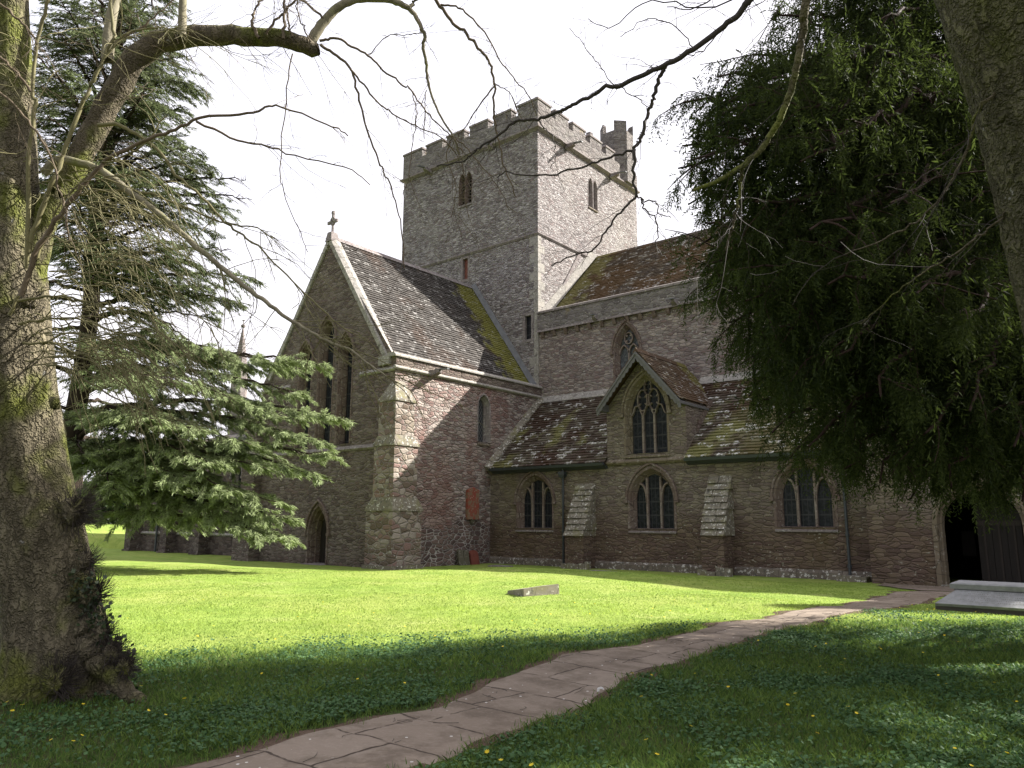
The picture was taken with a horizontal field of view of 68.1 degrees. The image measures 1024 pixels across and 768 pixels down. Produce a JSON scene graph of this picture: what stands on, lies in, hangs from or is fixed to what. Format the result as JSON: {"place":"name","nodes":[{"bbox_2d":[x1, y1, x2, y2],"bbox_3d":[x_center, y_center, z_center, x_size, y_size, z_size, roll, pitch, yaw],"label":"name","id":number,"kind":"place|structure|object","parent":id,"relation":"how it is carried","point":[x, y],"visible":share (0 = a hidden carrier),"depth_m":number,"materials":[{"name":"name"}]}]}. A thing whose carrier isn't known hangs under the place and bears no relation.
{"place":"outdoors","nodes":[
{"label":"outdoors","id":0,"kind":"place"},
{"bbox_2d":[29,0,941,481],"label":"sky","id":1,"kind":"structure","parent":0,"point":[533,37],"materials":[{"name":"white"}]},
{"bbox_2d":[0,521,1023,767],"bbox_3d":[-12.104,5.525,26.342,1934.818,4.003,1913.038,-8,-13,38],"label":"ground","id":2,"kind":"structure","parent":0,"point":[114,555],"depth_m":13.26,"materials":[{"name":"green plant"}]},
{"bbox_2d":[83,473,127,523],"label":"hedge","id":3,"kind":"object","parent":2,"relation":"on","point":[105,508],"visible":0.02,"depth_m":71.21,"materials":[{"name":"green plant"}]},
{"bbox_2d":[30,0,355,549],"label":"cedar tree","id":4,"kind":"object","parent":2,"relation":"on","point":[127,466],"visible":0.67,"depth_m":24.75,"materials":[{"name":"green plant"}]},
{"bbox_2d":[0,0,585,705],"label":"bare tree","id":5,"kind":"object","parent":2,"relation":"on","point":[58,628],"visible":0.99,"depth_m":6.57,"materials":[{"name":"brown plant"}]},
{"bbox_2d":[456,549,464,565],"bbox_3d":[-2.407,8.184,35.505,0.280,0.860,0.340,-8,-13,38],"label":"headstone","id":6,"kind":"object","parent":2,"relation":"on","point":[460,557],"visible":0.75,"depth_m":35.46,"materials":[{"name":"grey stone"}]},
{"bbox_2d":[463,550,469,564],"bbox_3d":[-2.173,8.254,35.770,0.262,0.820,0.340,-8,-13,38],"label":"headstone","id":7,"kind":"object","parent":2,"relation":"on","point":[466,557],"visible":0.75,"depth_m":35.74,"materials":[{"name":"grey stone"}]},
{"bbox_2d":[469,550,479,564],"bbox_3d":[-1.807,8.348,36.224,0.280,0.800,0.560,-8,-13,38],"label":"headstone","id":8,"kind":"object","parent":2,"relation":"on","point":[473,557],"visible":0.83,"depth_m":36.17,"materials":[{"name":"red stone"}]},
{"bbox_2d":[488,565,512,566],"bbox_3d":[-0.529,8.262,34.262,1.000,0.095,0.600,-8,-13,38],"label":"ledger stone","id":9,"kind":"object","parent":2,"relation":"on","point":[500,566],"visible":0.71,"depth_m":34.22,"materials":[{"name":"grey stone"}]},
{"bbox_2d":[6,594,1017,765],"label":"yellow flowers","id":10,"kind":"object","parent":2,"relation":"on","point":[488,750],"visible":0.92,"depth_m":6.20,"materials":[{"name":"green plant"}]},
{"bbox_2d":[507,584,558,596],"bbox_3d":[0.458,4.475,16.334,0.950,0.315,0.620,7,-13,-34],"label":"grave marker","id":11,"kind":"object","parent":2,"relation":"on","point":[541,590],"visible":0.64,"depth_m":16.09,"materials":[{"name":"grey stone"}]},
{"bbox_2d":[121,96,1023,586],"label":"cathedral","id":12,"kind":"structure","parent":2,"relation":"on","point":[609,432],"depth_m":36.60,"materials":[{"name":"grey stone"}]},
{"bbox_2d":[465,487,478,523],"bbox_3d":[-1.922,5.904,36.812,0.150,1.740,0.820,-8,-13,38],"label":"wall tablet","id":13,"kind":"object","parent":12,"relation":"attached to","point":[472,505],"depth_m":36.70,"materials":[{"name":"red stone"}]},
{"bbox_2d":[436,0,1023,348],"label":"bare tree","id":14,"kind":"object","parent":2,"relation":"on","point":[985,40],"visible":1,"depth_m":4.67,"materials":[{"name":"brown plant"}]},
{"bbox_2d":[636,0,1023,535],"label":"yew tree","id":15,"kind":"object","parent":2,"relation":"on","point":[944,391],"visible":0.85,"depth_m":7.77,"materials":[{"name":"green plant"}]},
{"bbox_2d":[935,580,1023,615],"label":"chest tomb","id":16,"kind":"object","parent":2,"relation":"on","point":[998,598],"visible":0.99,"depth_m":14.09,"materials":[{"name":"stone"}]},
{"bbox_2d":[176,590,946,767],"bbox_3d":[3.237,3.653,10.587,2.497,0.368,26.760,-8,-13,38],"label":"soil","id":17,"kind":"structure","parent":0,"point":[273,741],"depth_m":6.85,"materials":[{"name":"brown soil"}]},
{"bbox_2d":[185,591,950,767],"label":"path","id":18,"kind":"structure","parent":0,"point":[555,685],"depth_m":6.38,"materials":[{"name":"grey stone"}]},
{"bbox_2d":[246,606,840,766],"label":"fallen twigs","id":19,"kind":"object","parent":18,"relation":"on","point":[574,693],"visible":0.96,"depth_m":6.94,"materials":[{"name":"brown wood"}]},
{"bbox_2d":[879,583,953,591],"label":"porch pavement","id":20,"kind":"structure","parent":0,"point":[925,587],"depth_m":23.70,"materials":[{"name":"grey stone"}]}
]}

